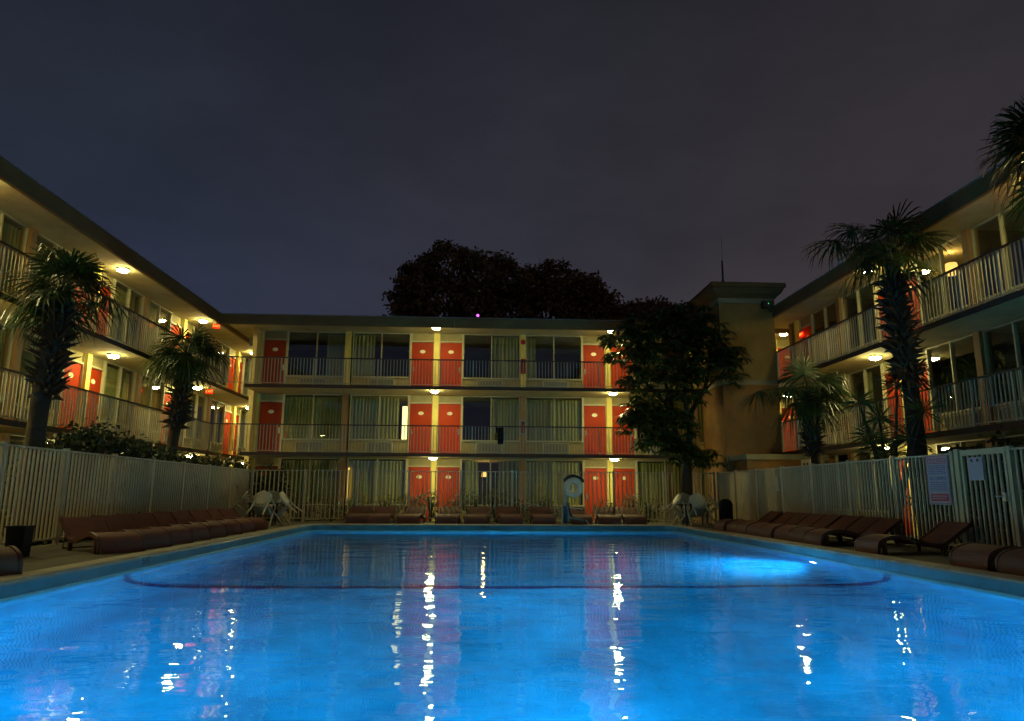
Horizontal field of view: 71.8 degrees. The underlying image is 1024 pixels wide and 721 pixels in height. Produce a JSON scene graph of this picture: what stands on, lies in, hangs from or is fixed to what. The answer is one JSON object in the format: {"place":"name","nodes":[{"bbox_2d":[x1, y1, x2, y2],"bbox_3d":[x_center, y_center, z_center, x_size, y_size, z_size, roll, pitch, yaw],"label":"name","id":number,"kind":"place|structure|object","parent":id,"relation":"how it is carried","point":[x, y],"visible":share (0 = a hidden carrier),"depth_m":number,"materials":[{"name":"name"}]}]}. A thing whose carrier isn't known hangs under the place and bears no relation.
{"place":"outdoors","nodes":[
{"label":"outdoors","id":0,"kind":"place"},
{"bbox_2d":[0,535,953,549],"bbox_3d":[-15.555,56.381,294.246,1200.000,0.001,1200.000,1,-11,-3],"label":"ground","id":1,"kind":"structure","parent":0,"point":[891,541],"depth_m":15.90,"materials":[{"name":"concrete"}]},
{"bbox_2d":[0,420,110,544],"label":"shrub","id":2,"kind":"object","parent":1,"relation":"on","point":[66,444],"visible":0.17,"depth_m":15.02,"materials":[{"name":"green plant"}]},
{"bbox_2d":[0,242,141,545],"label":"palm tree","id":3,"kind":"object","parent":1,"relation":"on","point":[57,313],"visible":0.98,"depth_m":14.79,"materials":[{"name":"green plant"}]},
{"bbox_2d":[47,416,131,542],"bbox_3d":[-9.890,2.864,16.472,1.950,3.080,2.422,9,-14,-39],"label":"shrub","id":4,"kind":"object","parent":1,"relation":"on","point":[91,434],"visible":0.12,"depth_m":16.32,"materials":[{"name":"green plant"}]},
{"bbox_2d":[94,424,154,514],"bbox_3d":[-9.834,3.115,17.330,2.043,3.050,2.098,1,-11,-3],"label":"shrub","id":5,"kind":"object","parent":1,"relation":"on","point":[133,452],"visible":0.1,"depth_m":17.39,"materials":[{"name":"green plant"}]},
{"bbox_2d":[0,155,252,541],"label":"motel wing","id":6,"kind":"structure","parent":1,"relation":"on","point":[105,375],"depth_m":20.75,"materials":[{"name":"beige paint"}]},
{"bbox_2d":[0,323,14,402],"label":"window","id":7,"kind":"structure","parent":6,"relation":"in","point":[2,339],"depth_m":17.41,"materials":[{"name":"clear glass"}]},
{"bbox_2d":[0,210,29,299],"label":"window","id":8,"kind":"structure","parent":6,"relation":"in","point":[10,235],"depth_m":17.70,"materials":[{"name":"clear glass"}]},
{"bbox_2d":[16,332,62,412],"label":"window","id":9,"kind":"structure","parent":6,"relation":"in","point":[26,354],"depth_m":18.37,"materials":[{"name":"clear glass"}]},
{"bbox_2d":[55,348,84,428],"bbox_3d":[-12.558,0.910,20.047,0.128,2.475,1.000,1,-11,-3],"label":"door","id":10,"kind":"structure","parent":6,"relation":"in","point":[76,374],"depth_m":20.29,"materials":[{"name":"red paint"}]},
{"bbox_2d":[85,357,105,427],"bbox_3d":[-12.621,1.133,21.235,0.128,2.475,1.000,1,-11,-3],"label":"door","id":11,"kind":"structure","parent":6,"relation":"in","point":[98,368],"depth_m":21.52,"materials":[{"name":"red paint"}]},
{"bbox_2d":[100,361,136,426],"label":"window","id":12,"kind":"structure","parent":6,"relation":"in","point":[116,382],"depth_m":22.86,"materials":[{"name":"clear glass"}]},
{"bbox_2d":[110,279,144,350],"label":"window","id":13,"kind":"structure","parent":6,"relation":"in","point":[129,300],"depth_m":23.34,"materials":[{"name":"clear glass"}]},
{"bbox_2d":[138,374,164,432],"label":"window","id":14,"kind":"structure","parent":6,"relation":"in","point":[148,398],"depth_m":25.10,"materials":[{"name":"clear glass"}]},
{"bbox_2d":[146,300,171,356],"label":"window","id":15,"kind":"structure","parent":6,"relation":"in","point":[155,315],"depth_m":25.56,"materials":[{"name":"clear glass"}]},
{"bbox_2d":[210,399,225,444],"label":"window","id":16,"kind":"structure","parent":6,"relation":"in","point":[216,416],"depth_m":31.85,"materials":[{"name":"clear glass"}]},
{"bbox_2d":[220,404,232,453],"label":"door","id":17,"kind":"structure","parent":6,"relation":"in","point":[228,409],"depth_m":32.90,"materials":[{"name":"red paint"}]},
{"bbox_2d":[116,431,175,513],"bbox_3d":[-10.093,3.356,18.860,2.106,2.930,2.257,1,-11,-3],"label":"shrub","id":18,"kind":"object","parent":1,"relation":"on","point":[150,451],"visible":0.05,"depth_m":19.07,"materials":[{"name":"green plant"}]},
{"bbox_2d":[152,440,199,511],"bbox_3d":[-9.969,3.702,20.055,2.042,2.833,2.369,1,-11,-3],"label":"shrub","id":19,"kind":"object","parent":1,"relation":"on","point":[171,458],"visible":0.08,"depth_m":20.15,"materials":[{"name":"green plant"}]},
{"bbox_2d":[135,318,236,455],"bbox_3d":[-10.060,1.822,21.599,2.764,6.527,2.688,9,-14,-40],"label":"palm tree","id":20,"kind":"object","parent":1,"relation":"on","point":[184,366],"visible":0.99,"depth_m":21.41,"materials":[{"name":"green plant"}]},
{"bbox_2d":[248,463,291,520],"bbox_3d":[-8.919,4.967,25.972,1.674,2.428,2.138,1,-11,-3],"label":"shrub","id":21,"kind":"object","parent":1,"relation":"on","point":[271,482],"visible":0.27,"depth_m":25.79,"materials":[{"name":"green plant"}]},
{"bbox_2d":[208,313,796,522],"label":"motel wing","id":22,"kind":"structure","parent":1,"relation":"on","point":[332,392],"depth_m":29.17,"materials":[{"name":"beige paint"}]},
{"bbox_2d":[251,457,279,519],"bbox_3d":[-9.873,5.140,28.392,1.000,2.475,0.128,1,-11,-3],"label":"door","id":23,"kind":"structure","parent":22,"relation":"in","point":[266,461],"depth_m":28.57,"materials":[{"name":"red paint"}]},
{"bbox_2d":[256,393,283,451],"bbox_3d":[-9.859,2.585,28.873,1.000,2.475,0.128,1,-11,-3],"label":"door","id":24,"kind":"structure","parent":22,"relation":"in","point":[271,406],"depth_m":28.92,"materials":[{"name":"red paint"}]},
{"bbox_2d":[261,331,288,383],"bbox_3d":[-9.845,0.010,29.357,1.000,2.515,0.128,1,-11,-3],"label":"door","id":25,"kind":"structure","parent":22,"relation":"in","point":[275,344],"depth_m":29.42,"materials":[{"name":"red paint"}]},
{"bbox_2d":[280,458,339,504],"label":"window","id":26,"kind":"structure","parent":22,"relation":"in","point":[310,464],"depth_m":28.70,"materials":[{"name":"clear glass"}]},
{"bbox_2d":[281,394,342,439],"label":"window","id":27,"kind":"structure","parent":22,"relation":"in","point":[297,410],"depth_m":29.16,"materials":[{"name":"clear glass"}]},
{"bbox_2d":[286,331,345,376],"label":"window","id":28,"kind":"structure","parent":22,"relation":"in","point":[336,343],"depth_m":29.64,"materials":[{"name":"clear glass"}]},
{"bbox_2d":[345,458,406,505],"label":"window","id":29,"kind":"structure","parent":22,"relation":"in","point":[398,466],"depth_m":28.81,"materials":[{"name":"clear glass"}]},
{"bbox_2d":[348,395,408,440],"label":"window","id":30,"kind":"structure","parent":22,"relation":"in","point":[363,411],"depth_m":29.28,"materials":[{"name":"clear glass"}]},
{"bbox_2d":[351,332,410,377],"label":"window","id":31,"kind":"structure","parent":22,"relation":"in","point":[363,346],"depth_m":29.73,"materials":[{"name":"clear glass"}]},
{"bbox_2d":[405,459,430,520],"bbox_3d":[-3.796,5.230,28.696,1.000,2.475,0.128,1,-11,-3],"label":"door","id":32,"kind":"structure","parent":22,"relation":"in","point":[412,464],"depth_m":28.79,"materials":[{"name":"red paint"}]},
{"bbox_2d":[408,395,432,452],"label":"door","id":33,"kind":"structure","parent":22,"relation":"in","point":[420,409],"depth_m":29.22,"materials":[{"name":"red paint"}]},
{"bbox_2d":[410,333,434,385],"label":"door","id":34,"kind":"structure","parent":22,"relation":"in","point":[425,349],"depth_m":29.71,"materials":[{"name":"red paint"}]},
{"bbox_2d":[435,459,460,512],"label":"door","id":35,"kind":"structure","parent":22,"relation":"in","point":[442,464],"depth_m":28.85,"materials":[{"name":"red paint"}]},
{"bbox_2d":[437,396,461,452],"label":"door","id":36,"kind":"structure","parent":22,"relation":"in","point":[449,407],"depth_m":29.28,"materials":[{"name":"red paint"}]},
{"bbox_2d":[439,334,463,385],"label":"door","id":37,"kind":"structure","parent":22,"relation":"in","point":[451,345],"depth_m":29.78,"materials":[{"name":"red paint"}]},
{"bbox_2d":[461,459,519,505],"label":"window","id":38,"kind":"structure","parent":22,"relation":"in","point":[468,465],"depth_m":29.06,"materials":[{"name":"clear glass"}]},
{"bbox_2d":[462,396,519,441],"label":"window","id":39,"kind":"structure","parent":22,"relation":"in","point":[506,412],"depth_m":29.55,"materials":[{"name":"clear glass"}]},
{"bbox_2d":[463,334,519,379],"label":"window","id":40,"kind":"structure","parent":22,"relation":"in","point":[503,348],"depth_m":30.02,"materials":[{"name":"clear glass"}]},
{"bbox_2d":[526,335,581,380],"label":"window","id":41,"kind":"structure","parent":22,"relation":"in","point":[530,342],"depth_m":30.07,"materials":[{"name":"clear glass"}]},
{"bbox_2d":[525,460,583,505],"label":"window","id":42,"kind":"structure","parent":22,"relation":"in","point":[539,467],"depth_m":29.17,"materials":[{"name":"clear glass"}]},
{"bbox_2d":[526,397,582,442],"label":"window","id":43,"kind":"structure","parent":22,"relation":"in","point":[552,413],"depth_m":29.66,"materials":[{"name":"clear glass"}]},
{"bbox_2d":[582,336,605,387],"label":"door","id":44,"kind":"structure","parent":22,"relation":"in","point":[591,351],"depth_m":30.07,"materials":[{"name":"red paint"}]},
{"bbox_2d":[582,397,606,454],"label":"door","id":45,"kind":"structure","parent":22,"relation":"in","point":[594,409],"depth_m":29.58,"materials":[{"name":"red paint"}]},
{"bbox_2d":[583,460,607,520],"bbox_3d":[3.434,5.338,29.058,1.000,2.475,0.128,1,-11,-3],"label":"door","id":46,"kind":"structure","parent":22,"relation":"in","point":[588,465],"depth_m":29.12,"materials":[{"name":"red paint"}]},
{"bbox_2d":[611,338,631,388],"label":"door","id":47,"kind":"structure","parent":22,"relation":"in","point":[615,373],"depth_m":30.05,"materials":[{"name":"red paint"}]},
{"bbox_2d":[612,398,635,454],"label":"door","id":48,"kind":"structure","parent":22,"relation":"in","point":[617,409],"depth_m":29.59,"materials":[{"name":"red paint"}]},
{"bbox_2d":[613,460,636,506],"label":"door","id":49,"kind":"structure","parent":22,"relation":"in","point":[628,465],"depth_m":29.22,"materials":[{"name":"red paint"}]},
{"bbox_2d":[636,460,694,506],"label":"window","id":50,"kind":"structure","parent":22,"relation":"in","point":[641,467],"depth_m":29.41,"materials":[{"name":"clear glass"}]},
{"bbox_2d":[382,238,623,319],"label":"oak tree","id":51,"kind":"object","parent":1,"relation":"on","point":[529,292],"visible":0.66,"depth_m":44.61,"materials":[{"name":"green plant"}]},
{"bbox_2d":[613,295,694,320],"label":"oak tree","id":52,"kind":"object","parent":1,"relation":"on","point":[648,305],"visible":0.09,"depth_m":45.80,"materials":[{"name":"green plant"}]},
{"bbox_2d":[687,281,828,522],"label":"stair tower","id":53,"kind":"structure","parent":1,"relation":"on","point":[747,442],"depth_m":25.88,"materials":[{"name":"paint"}]},
{"bbox_2d":[734,353,862,513],"bbox_3d":[8.469,2.355,20.674,3.278,5.324,3.153,-10,-15,43],"label":"palm tree","id":54,"kind":"object","parent":1,"relation":"on","point":[816,396],"visible":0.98,"depth_m":20.47,"materials":[{"name":"green plant"}]},
{"bbox_2d":[798,198,960,546],"bbox_3d":[8.980,0.222,16.765,3.461,8.082,2.810,1,-11,-3],"label":"palm tree","id":55,"kind":"object","parent":1,"relation":"on","point":[897,317],"visible":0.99,"depth_m":16.76,"materials":[{"name":"green plant"}]},
{"bbox_2d":[838,364,950,543],"bbox_3d":[8.960,2.142,16.675,1.560,4.286,3.489,1,-11,-3],"label":"yucca plant","id":56,"kind":"object","parent":1,"relation":"on","point":[892,449],"visible":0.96,"depth_m":16.75,"materials":[{"name":"green plant"}]},
{"bbox_2d":[772,161,1023,545],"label":"motel wing","id":57,"kind":"structure","parent":1,"relation":"on","point":[974,343],"depth_m":18.21,"materials":[{"name":"beige paint"}]},
{"bbox_2d":[799,314,814,366],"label":"door","id":58,"kind":"structure","parent":57,"relation":"in","point":[805,323],"depth_m":26.73,"materials":[{"name":"red paint"}]},
{"bbox_2d":[841,281,878,352],"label":"window","id":59,"kind":"structure","parent":57,"relation":"in","point":[857,292],"depth_m":23.03,"materials":[{"name":"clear glass"}]},
{"bbox_2d":[847,364,885,429],"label":"window","id":60,"kind":"structure","parent":57,"relation":"in","point":[867,377],"depth_m":22.57,"materials":[{"name":"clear glass"}]},
{"bbox_2d":[881,362,903,437],"bbox_3d":[11.377,1.213,20.959,0.128,2.475,1.000,1,-11,-3],"label":"door","id":61,"kind":"structure","parent":57,"relation":"in","point":[883,365],"depth_m":21.25,"materials":[{"name":"red paint"}]},
{"bbox_2d":[917,234,968,322],"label":"window","id":62,"kind":"structure","parent":57,"relation":"in","point":[939,265],"depth_m":19.35,"materials":[{"name":"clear glass"}]},
{"bbox_2d":[926,334,980,416],"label":"window","id":63,"kind":"structure","parent":57,"relation":"in","point":[951,345],"depth_m":18.44,"materials":[{"name":"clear glass"}]},
{"bbox_2d":[970,205,1022,301],"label":"window","id":64,"kind":"structure","parent":57,"relation":"in","point":[1001,222],"depth_m":16.83,"materials":[{"name":"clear glass"}]},
{"bbox_2d":[982,318,1023,406],"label":"window","id":65,"kind":"structure","parent":57,"relation":"in","point":[1014,323],"depth_m":16.41,"materials":[{"name":"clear glass"}]},
{"bbox_2d":[902,443,1005,549],"bbox_3d":[9.084,2.931,14.452,2.071,2.446,2.244,1,-11,-3],"label":"shrub","id":66,"kind":"object","parent":1,"relation":"on","point":[947,450],"visible":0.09,"depth_m":14.34,"materials":[{"name":"green plant"}]},
{"bbox_2d":[955,425,1023,554],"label":"shrub","id":67,"kind":"object","parent":1,"relation":"on","point":[995,438],"visible":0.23,"depth_m":13.03,"materials":[{"name":"green plant"}]},
{"bbox_2d":[973,91,1023,244],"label":"palm tree","id":68,"kind":"object","parent":1,"relation":"on","point":[1013,134],"visible":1,"depth_m":13.33,"materials":[{"name":"green plant"}]},
{"bbox_2d":[22,521,1019,575],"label":"pool deck","id":69,"kind":"structure","parent":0,"point":[44,556],"depth_m":12.28,"materials":[{"name":"concrete"}]},
{"bbox_2d":[0,546,22,575],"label":"sun lounger","id":70,"kind":"object","parent":69,"relation":"on","point":[11,560],"visible":0.95,"depth_m":8.39,"materials":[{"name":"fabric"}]},
{"bbox_2d":[5,525,35,556],"bbox_3d":[-7.596,2.785,10.895,0.300,0.470,0.260,1,-11,-3],"label":"litter bin","id":71,"kind":"object","parent":69,"relation":"on","point":[20,537],"visible":0.86,"depth_m":10.81,"materials":[{"name":"black plastic"}]},
{"bbox_2d":[59,516,145,554],"bbox_3d":[-7.085,2.992,12.213,1.720,0.557,0.780,-8,-14,38],"label":"sun lounger","id":72,"kind":"object","parent":69,"relation":"on","point":[102,534],"visible":0.99,"depth_m":11.95,"materials":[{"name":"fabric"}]},
{"bbox_2d":[0,441,249,544],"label":"pool fence","id":73,"kind":"object","parent":69,"relation":"on","point":[216,488],"visible":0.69,"depth_m":15.28,"materials":[{"name":"metal"}]},
{"bbox_2d":[92,514,172,547],"bbox_3d":[-7.116,3.183,13.228,1.720,0.557,0.780,-8,-14,38],"label":"sun lounger","id":74,"kind":"object","parent":69,"relation":"on","point":[159,537],"visible":0.53,"depth_m":12.98,"materials":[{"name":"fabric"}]},
{"bbox_2d":[117,513,193,543],"bbox_3d":[-7.187,3.370,14.226,1.720,0.557,0.780,-8,-13,37],"label":"sun lounger","id":75,"kind":"object","parent":69,"relation":"on","point":[183,534],"visible":0.48,"depth_m":13.99,"materials":[{"name":"fabric"}]},
{"bbox_2d":[138,511,211,539],"bbox_3d":[-7.274,3.558,15.229,1.720,0.557,0.780,-8,-13,36],"label":"sun lounger","id":76,"kind":"object","parent":69,"relation":"on","point":[202,531],"visible":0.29,"depth_m":15.01,"materials":[{"name":"fabric"}]},
{"bbox_2d":[159,510,227,536],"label":"sun lounger","id":77,"kind":"object","parent":69,"relation":"on","point":[219,528],"visible":0.41,"depth_m":16.05,"materials":[{"name":"plastic"}]},
{"bbox_2d":[179,509,242,534],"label":"sun lounger","id":78,"kind":"object","parent":69,"relation":"on","point":[235,526],"visible":0.42,"depth_m":17.10,"materials":[{"name":"fabric"}]},
{"bbox_2d":[193,509,256,531],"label":"sun lounger","id":79,"kind":"object","parent":69,"relation":"on","point":[249,524],"visible":0.34,"depth_m":18.02,"materials":[{"name":"fabric"}]},
{"bbox_2d":[209,508,267,529],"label":"sun lounger","id":80,"kind":"object","parent":69,"relation":"on","point":[261,522],"visible":0.3,"depth_m":19.16,"materials":[{"name":"fabric"}]},
{"bbox_2d":[246,490,275,525],"bbox_3d":[-7.513,4.447,21.280,0.606,0.886,0.610,-1,-49,5],"label":"plastic chair","id":81,"kind":"object","parent":69,"relation":"on","point":[264,498],"visible":0.98,"depth_m":21.27,"materials":[{"name":"white plastic"}]},
{"bbox_2d":[271,491,302,524],"bbox_3d":[-7.098,4.603,22.056,0.610,0.887,0.606,-44,-11,-4],"label":"plastic chair","id":82,"kind":"object","parent":69,"relation":"on","point":[284,498],"visible":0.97,"depth_m":21.98,"materials":[{"name":"white plastic"}]},
{"bbox_2d":[345,506,372,523],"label":"sun lounger","id":83,"kind":"object","parent":69,"relation":"on","point":[357,514],"visible":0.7,"depth_m":23.09,"materials":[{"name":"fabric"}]},
{"bbox_2d":[366,506,396,523],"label":"sun lounger","id":84,"kind":"object","parent":69,"relation":"on","point":[382,514],"visible":0.98,"depth_m":23.17,"materials":[{"name":"fabric"}]},
{"bbox_2d":[396,506,426,523],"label":"sun lounger","id":85,"kind":"object","parent":69,"relation":"on","point":[412,514],"visible":0.98,"depth_m":23.27,"materials":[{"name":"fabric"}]},
{"bbox_2d":[435,506,460,523],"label":"sun lounger","id":86,"kind":"object","parent":69,"relation":"on","point":[449,515],"visible":0.98,"depth_m":23.24,"materials":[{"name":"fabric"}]},
{"bbox_2d":[464,506,489,523],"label":"sun lounger","id":87,"kind":"object","parent":69,"relation":"on","point":[476,515],"visible":0.94,"depth_m":23.23,"materials":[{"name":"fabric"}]},
{"bbox_2d":[248,468,716,522],"bbox_3d":[-0.903,4.815,25.131,16.546,1.815,0.096,1,-11,-3],"label":"pool fence","id":88,"kind":"object","parent":69,"relation":"on","point":[302,518],"visible":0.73,"depth_m":25.12,"materials":[{"name":"metal"}]},
{"bbox_2d":[563,474,583,497],"bbox_3d":[2.019,4.114,23.194,0.691,0.769,0.114,1,-11,-3],"label":"ring buoy","id":89,"kind":"object","parent":88,"relation":"hanging from","point":[576,481],"visible":1,"depth_m":23.16,"materials":[{"name":"white plastic"}]},
{"bbox_2d":[495,506,522,523],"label":"sun lounger","id":90,"kind":"object","parent":69,"relation":"on","point":[507,515],"visible":0.96,"depth_m":23.33,"materials":[{"name":"fabric"}]},
{"bbox_2d":[0,524,1023,603],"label":"pool coping","id":91,"kind":"object","parent":69,"relation":"on","point":[32,583],"visible":0.96,"depth_m":11.92,"materials":[{"name":"concrete"}]},
{"bbox_2d":[528,506,555,523],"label":"sun lounger","id":92,"kind":"object","parent":69,"relation":"on","point":[541,515],"visible":0.98,"depth_m":23.38,"materials":[{"name":"fabric"}]},
{"bbox_2d":[561,477,588,523],"bbox_3d":[2.069,4.600,23.142,0.908,1.534,0.592,1,-11,-3],"label":"pool lift","id":93,"kind":"object","parent":69,"relation":"on","point":[566,513],"visible":0.94,"depth_m":23.09,"materials":[{"name":"metal"}]},
{"bbox_2d":[567,507,591,523],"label":"sun lounger","id":94,"kind":"object","parent":69,"relation":"on","point":[581,514],"visible":0.59,"depth_m":23.40,"materials":[{"name":"fabric"}]},
{"bbox_2d":[594,507,621,523],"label":"sun lounger","id":95,"kind":"object","parent":69,"relation":"on","point":[606,515],"visible":0.96,"depth_m":23.54,"materials":[{"name":"fabric"}]},
{"bbox_2d":[616,507,646,524],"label":"sun lounger","id":96,"kind":"object","parent":69,"relation":"on","point":[631,516],"visible":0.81,"depth_m":23.45,"materials":[{"name":"fabric"}]},
{"bbox_2d":[596,301,752,522],"bbox_3d":[5.860,1.762,25.624,5.681,8.088,3.310,1,-11,-3],"label":"tree","id":97,"kind":"object","parent":69,"relation":"on","point":[667,414],"visible":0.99,"depth_m":25.43,"materials":[{"name":"green plant"}]},
{"bbox_2d":[686,493,711,525],"bbox_3d":[5.997,4.801,22.774,0.606,0.887,0.610,2,-47,-7],"label":"plastic chair","id":98,"kind":"object","parent":69,"relation":"on","point":[696,500],"visible":0.99,"depth_m":22.76,"materials":[{"name":"white plastic"}]},
{"bbox_2d":[714,511,782,530],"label":"sun lounger","id":99,"kind":"object","parent":69,"relation":"on","point":[769,517],"visible":0.49,"depth_m":19.89,"materials":[{"name":"fabric"}]},
{"bbox_2d":[726,511,796,532],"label":"sun lounger","id":100,"kind":"object","parent":69,"relation":"on","point":[780,519],"visible":0.54,"depth_m":19.19,"materials":[{"name":"fabric"}]},
{"bbox_2d":[735,512,809,533],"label":"sun lounger","id":101,"kind":"object","parent":69,"relation":"on","point":[741,527],"visible":0.5,"depth_m":18.40,"materials":[{"name":"fabric"}]},
{"bbox_2d":[746,513,824,535],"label":"sun lounger","id":102,"kind":"object","parent":69,"relation":"on","point":[807,520],"visible":0.53,"depth_m":17.61,"materials":[{"name":"fabric"}]},
{"bbox_2d":[758,514,841,538],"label":"sun lounger","id":103,"kind":"object","parent":69,"relation":"on","point":[823,521],"visible":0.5,"depth_m":16.73,"materials":[{"name":"fabric"}]},
{"bbox_2d":[773,515,860,540],"bbox_3d":[6.902,3.784,16.018,1.720,0.557,0.780,1,-11,-4],"label":"sun lounger","id":104,"kind":"object","parent":69,"relation":"on","point":[843,522],"visible":0.55,"depth_m":16.03,"materials":[{"name":"plastic"}]},
{"bbox_2d":[787,516,879,542],"bbox_3d":[6.911,3.632,15.208,1.720,0.557,0.780,1,-11,-2],"label":"sun lounger","id":105,"kind":"object","parent":69,"relation":"on","point":[858,526],"visible":0.55,"depth_m":15.23,"materials":[{"name":"fabric"}]},
{"bbox_2d":[716,451,962,545],"bbox_3d":[7.795,3.753,19.228,0.096,1.815,12.976,1,-11,-3],"label":"pool fence","id":106,"kind":"object","parent":69,"relation":"on","point":[734,486],"visible":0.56,"depth_m":16.91,"materials":[{"name":"metal"}]},
{"bbox_2d":[925,454,952,504],"bbox_3d":[8.070,2.257,13.390,0.024,0.920,0.660,1,-11,-3],"label":"rules sign","id":107,"kind":"object","parent":106,"relation":"attached to","point":[938,480],"visible":1,"depth_m":13.36,"materials":[{"name":"white plastic"}]},
{"bbox_2d":[803,517,902,546],"bbox_3d":[6.938,3.487,14.439,1.720,0.557,0.780,1,-11,-3],"label":"sun lounger","id":108,"kind":"object","parent":69,"relation":"on","point":[816,536],"visible":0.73,"depth_m":14.32,"materials":[{"name":"fabric"}]},
{"bbox_2d":[854,521,971,554],"bbox_3d":[7.076,3.127,12.518,1.720,0.557,0.780,1,-11,-3],"label":"sun lounger","id":109,"kind":"object","parent":69,"relation":"on","point":[942,535],"visible":0.98,"depth_m":12.37,"materials":[{"name":"fabric"},{"name":"metal"}]},
{"bbox_2d":[949,542,1018,571],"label":"sun lounger","id":110,"kind":"object","parent":69,"relation":"on","point":[977,555],"visible":0.75,"depth_m":9.89,"materials":[{"name":"plastic"}]},
{"bbox_2d":[953,447,1016,545],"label":"pool gate","id":111,"kind":"structure","parent":69,"relation":"on","point":[962,486],"depth_m":12.18,"materials":[{"name":"metal"}]},
{"bbox_2d":[967,457,984,480],"bbox_3d":[8.121,1.895,12.381,0.024,0.400,0.360,1,-11,-3],"label":"gate notice","id":112,"kind":"object","parent":111,"relation":"attached to","point":[976,467],"visible":1,"depth_m":12.36,"materials":[{"name":"white paint"}]},
{"bbox_2d":[995,547,1023,575],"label":"sun lounger","id":113,"kind":"object","parent":69,"relation":"on","point":[1009,561],"visible":1,"depth_m":9.22,"materials":[{"name":"fabric"}]},
{"bbox_2d":[1004,446,1023,546],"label":"pool fence","id":114,"kind":"object","parent":69,"relation":"on","point":[1015,482],"visible":0.88,"depth_m":11.47,"materials":[{"name":"metal"}]},
{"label":"pool basin","id":115,"kind":"structure","parent":0,"visible":0},
{"bbox_2d":[0,532,1023,720],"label":"pool water","id":116,"kind":"structure","parent":115,"relation":"in","point":[484,626],"depth_m":5.99,"materials":[{"name":"blue liquid"}]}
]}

